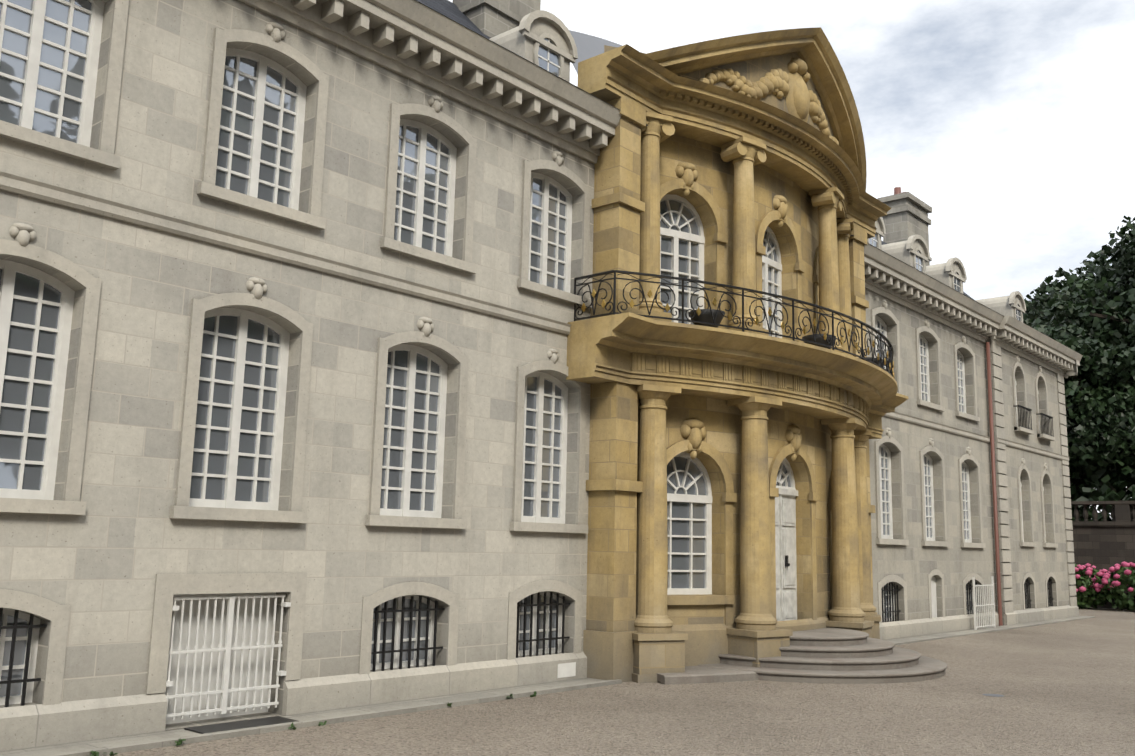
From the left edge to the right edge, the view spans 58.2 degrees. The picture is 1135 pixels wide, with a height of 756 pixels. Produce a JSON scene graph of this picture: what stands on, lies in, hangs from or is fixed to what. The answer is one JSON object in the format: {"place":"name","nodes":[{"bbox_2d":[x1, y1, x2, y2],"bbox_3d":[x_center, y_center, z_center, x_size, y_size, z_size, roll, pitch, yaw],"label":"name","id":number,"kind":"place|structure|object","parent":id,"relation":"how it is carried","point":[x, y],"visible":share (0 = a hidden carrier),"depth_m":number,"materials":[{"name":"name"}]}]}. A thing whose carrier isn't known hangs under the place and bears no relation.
{"place":"outdoors","nodes":[
{"label":"outdoors","id":0,"kind":"place"},
{"bbox_2d":[0,616,1094,755],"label":"pavement","id":1,"kind":"structure","parent":0,"point":[124,744],"depth_m":9.95,"materials":[{"name":"stone"}]},
{"bbox_2d":[184,716,297,733],"bbox_3d":[-2.894,3.124,9.166,0.420,0.013,0.950,-7,-12,41],"label":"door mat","id":2,"kind":"object","parent":1,"relation":"on","point":[212,728],"depth_m":9.15,"materials":[{"name":"black metal"}]},
{"bbox_2d":[166,576,995,719],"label":"white gates","id":3,"kind":"object","parent":1,"relation":"on","point":[566,669],"visible":0.94,"depth_m":9.50,"materials":[{"name":"metal"}]},
{"bbox_2d":[103,607,1134,755],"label":"ground","id":4,"kind":"structure","parent":0,"point":[1067,688],"depth_m":10.45,"materials":[{"name":"beige gravel"}]},
{"bbox_2d":[0,0,594,730],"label":"wing wall","id":5,"kind":"structure","parent":4,"relation":"on","point":[112,552],"depth_m":10.23,"materials":[{"name":"grey stone"}]},
{"bbox_2d":[0,0,1048,723],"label":"joinery","id":6,"kind":"object","parent":5,"relation":"in","point":[36,12],"visible":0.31,"depth_m":10.38,"materials":[{"name":"white paint"}]},
{"bbox_2d":[0,0,1020,696],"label":"window glass","id":7,"kind":"object","parent":6,"relation":"in","point":[18,366],"visible":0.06,"depth_m":10.32,"materials":[{"name":"grey"}]},
{"bbox_2d":[0,270,1053,706],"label":"iron bars","id":8,"kind":"object","parent":5,"relation":"on","point":[564,604],"visible":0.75,"depth_m":13.47,"materials":[{"name":"black metal"}]},
{"bbox_2d":[581,289,893,374],"bbox_3d":[3.623,-0.524,16.115,1.805,0.284,8.406,-7,-12,41],"label":"scrollwork","id":9,"kind":"object","parent":8,"relation":"attached to","point":[667,307],"visible":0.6,"depth_m":14.10,"materials":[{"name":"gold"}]},
{"bbox_2d":[0,0,1082,704],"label":"wing trim","id":10,"kind":"structure","parent":5,"relation":"attached to","point":[418,42],"depth_m":11.56,"materials":[{"name":"beige stone"}]},
{"bbox_2d":[9,22,1047,470],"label":"keystone ornaments","id":11,"kind":"object","parent":10,"relation":"attached to","point":[23,234],"visible":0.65,"depth_m":10.46},
{"bbox_2d":[417,0,973,299],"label":"slate roof","id":12,"kind":"structure","parent":10,"relation":"on","point":[450,10],"depth_m":15.45,"materials":[{"name":"grey stone"}]},
{"bbox_2d":[452,0,931,265],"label":"chimneys","id":13,"kind":"object","parent":12,"relation":"on","point":[905,218],"visible":0.29,"depth_m":16.70,"materials":[{"name":"grey stone"}]},
{"bbox_2d":[415,0,1002,315],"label":"lead roof","id":14,"kind":"structure","parent":10,"relation":"on","point":[589,46],"depth_m":17.28,"materials":[{"name":"grey metal"}]},
{"bbox_2d":[90,691,536,755],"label":"weeds","id":15,"kind":"object","parent":4,"relation":"on","point":[178,742],"visible":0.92,"depth_m":8.42,"materials":[{"name":"green plant"}]},
{"bbox_2d":[0,605,1078,751],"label":"plinth course","id":16,"kind":"object","parent":4,"relation":"on","point":[32,726],"visible":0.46,"depth_m":10.38,"materials":[{"name":"stone"}]},
{"bbox_2d":[566,27,907,682],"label":"avant corps trim","id":17,"kind":"structure","parent":4,"relation":"on","point":[849,401],"depth_m":14.82,"materials":[{"name":"yellow stone"}]},
{"bbox_2d":[688,309,879,364],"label":"flower pots","id":18,"kind":"object","parent":17,"relation":"on","point":[706,316],"visible":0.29,"depth_m":14.03,"materials":[{"name":"grey"}]},
{"bbox_2d":[775,488,797,620],"bbox_3d":[3.283,2.794,15.805,0.134,2.150,1.116,-7,-12,41],"label":"front door","id":19,"kind":"structure","parent":17,"relation":"attached to","point":[785,544],"depth_m":15.89,"materials":[{"name":"paint"}]},
{"bbox_2d":[656,627,947,684],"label":"steps","id":20,"kind":"structure","parent":4,"relation":"on","point":[834,655],"depth_m":13.82,"materials":[{"name":"stone"}]},
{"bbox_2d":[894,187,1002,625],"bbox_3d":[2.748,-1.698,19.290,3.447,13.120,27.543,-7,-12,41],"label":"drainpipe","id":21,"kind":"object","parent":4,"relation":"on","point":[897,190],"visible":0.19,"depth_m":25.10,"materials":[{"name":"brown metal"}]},
{"bbox_2d":[865,289,1074,624],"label":"wing wall","id":22,"kind":"structure","parent":4,"relation":"on","point":[914,563],"depth_m":23.87,"materials":[{"name":"grey stone"}]},
{"bbox_2d":[982,694,1003,696],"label":"drain covers","id":23,"kind":"object","parent":4,"relation":"on","point":[996,695],"visible":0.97,"depth_m":12.46,"materials":[{"name":"grey metal"}]},
{"bbox_2d":[1071,526,1134,608],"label":"terrace wall","id":24,"kind":"structure","parent":4,"relation":"on","point":[1102,548],"depth_m":34.95,"materials":[{"name":"stone"}]},
{"bbox_2d":[1071,501,1134,526],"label":"balustrade","id":25,"kind":"object","parent":24,"relation":"on","point":[1122,513],"visible":0.21,"depth_m":35.00,"materials":[{"name":"stone"}]},
{"bbox_2d":[1073,561,1134,610],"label":"hydrangea","id":26,"kind":"object","parent":4,"relation":"on","point":[1104,595],"depth_m":33.25,"materials":[{"name":"plant"}]},
{"bbox_2d":[586,45,879,674],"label":"portico wall","id":27,"kind":"structure","parent":0,"point":[612,514],"depth_m":14.67,"materials":[{"name":"yellow stone"}]},
{"bbox_2d":[675,58,838,460],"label":"carved ornaments","id":28,"kind":"object","parent":27,"relation":"attached to","point":[802,102],"visible":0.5,"depth_m":15.99},
{"bbox_2d":[448,0,1134,518],"label":"sky","id":29,"kind":"structure","parent":0,"point":[1013,121],"materials":[{"name":"white"}]},
{"bbox_2d":[1023,215,1134,520],"bbox_3d":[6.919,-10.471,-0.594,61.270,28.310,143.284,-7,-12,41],"label":"tree","id":30,"kind":"object","parent":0,"point":[1105,348],"depth_m":38.81,"materials":[{"name":"green plant"}]}
]}

